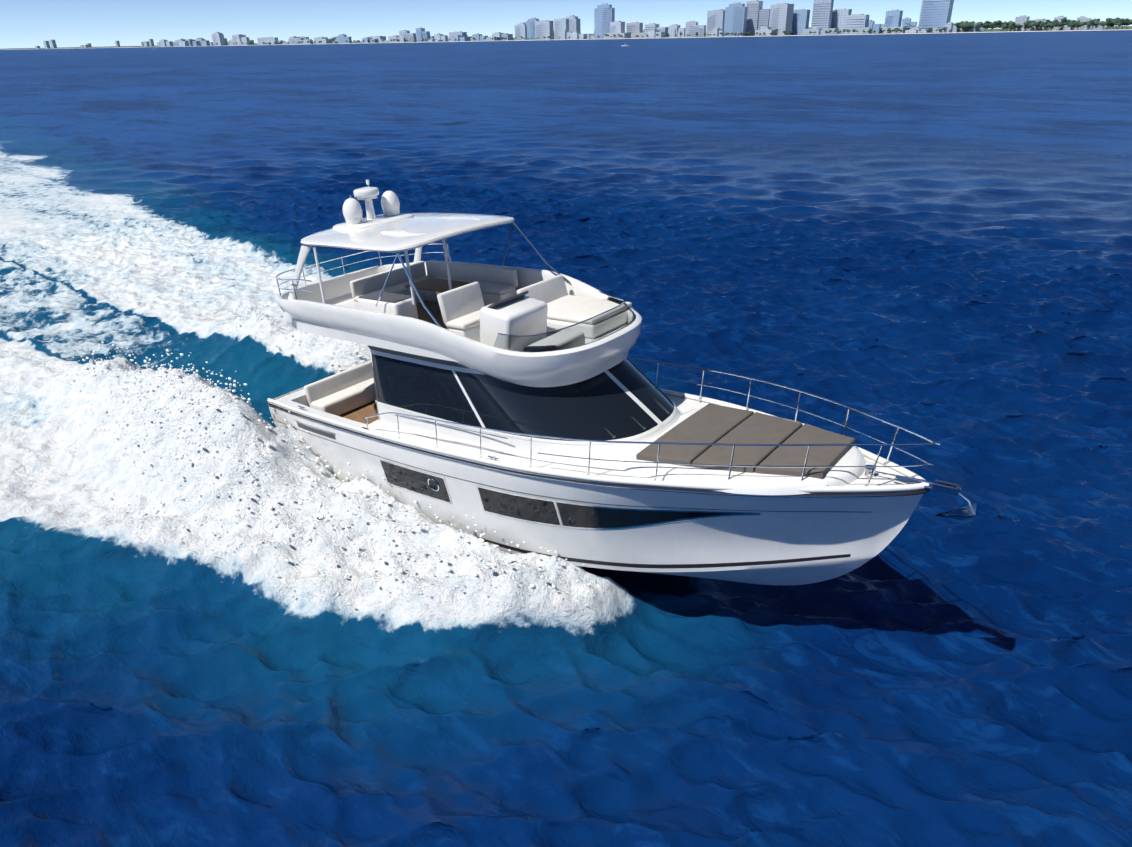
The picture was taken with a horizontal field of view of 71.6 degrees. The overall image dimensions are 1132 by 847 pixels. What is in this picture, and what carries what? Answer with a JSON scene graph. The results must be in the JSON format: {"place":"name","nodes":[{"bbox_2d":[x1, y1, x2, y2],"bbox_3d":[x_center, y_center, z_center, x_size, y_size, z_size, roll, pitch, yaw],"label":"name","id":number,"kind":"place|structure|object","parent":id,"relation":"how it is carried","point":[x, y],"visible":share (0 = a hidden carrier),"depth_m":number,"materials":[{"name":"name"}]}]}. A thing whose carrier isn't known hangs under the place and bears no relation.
{"place":"outdoors","nodes":[
{"label":"outdoors","id":0,"kind":"place"},
{"bbox_2d":[0,26,1131,846],"bbox_3d":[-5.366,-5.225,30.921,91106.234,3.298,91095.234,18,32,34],"label":"sea","id":1,"kind":"structure","parent":0,"point":[926,236],"depth_m":19.28,"materials":[{"name":"liquid"}]},
{"bbox_2d":[55,301,589,608],"bbox_3d":[-6.316,-1.207,20.957,20.844,2.884,12.614,18,32,34],"label":"bow spray","id":2,"kind":"object","parent":1,"relation":"on","point":[339,491],"visible":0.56,"depth_m":17.17,"materials":[{"name":"white liquid"}]},
{"bbox_2d":[267,179,976,584],"bbox_3d":[-0.482,-0.987,15.648,16.020,7.350,4.585,13,29,36],"label":"yacht","id":3,"kind":"object","parent":1,"relation":"on","point":[533,409],"visible":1,"depth_m":14.17,"materials":[{"name":"white plastic"}]},
{"bbox_2d":[0,26,1131,49],"bbox_3d":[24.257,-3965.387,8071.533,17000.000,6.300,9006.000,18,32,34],"label":"shore land","id":4,"kind":"structure","parent":0,"point":[993,30],"depth_m":3066.95,"materials":[{"name":"green plant"}]},
{"bbox_2d":[35,0,1103,48],"bbox_3d":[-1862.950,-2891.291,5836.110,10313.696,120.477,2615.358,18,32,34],"label":"skyline","id":5,"kind":"structure","parent":4,"relation":"on","point":[753,16],"depth_m":2726.42,"materials":[{"name":"grey glass"}]},
{"bbox_2d":[217,17,1131,44],"bbox_3d":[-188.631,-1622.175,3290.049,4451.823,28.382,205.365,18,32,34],"label":"tree belt","id":6,"kind":"object","parent":4,"relation":"on","point":[1111,22],"visible":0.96,"depth_m":2226.41,"materials":[{"name":"green plant"}]},
{"bbox_2d":[0,0,1131,48],"label":"sky","id":7,"kind":"structure","parent":0,"point":[23,23],"materials":[{"name":"blue"}]}
]}

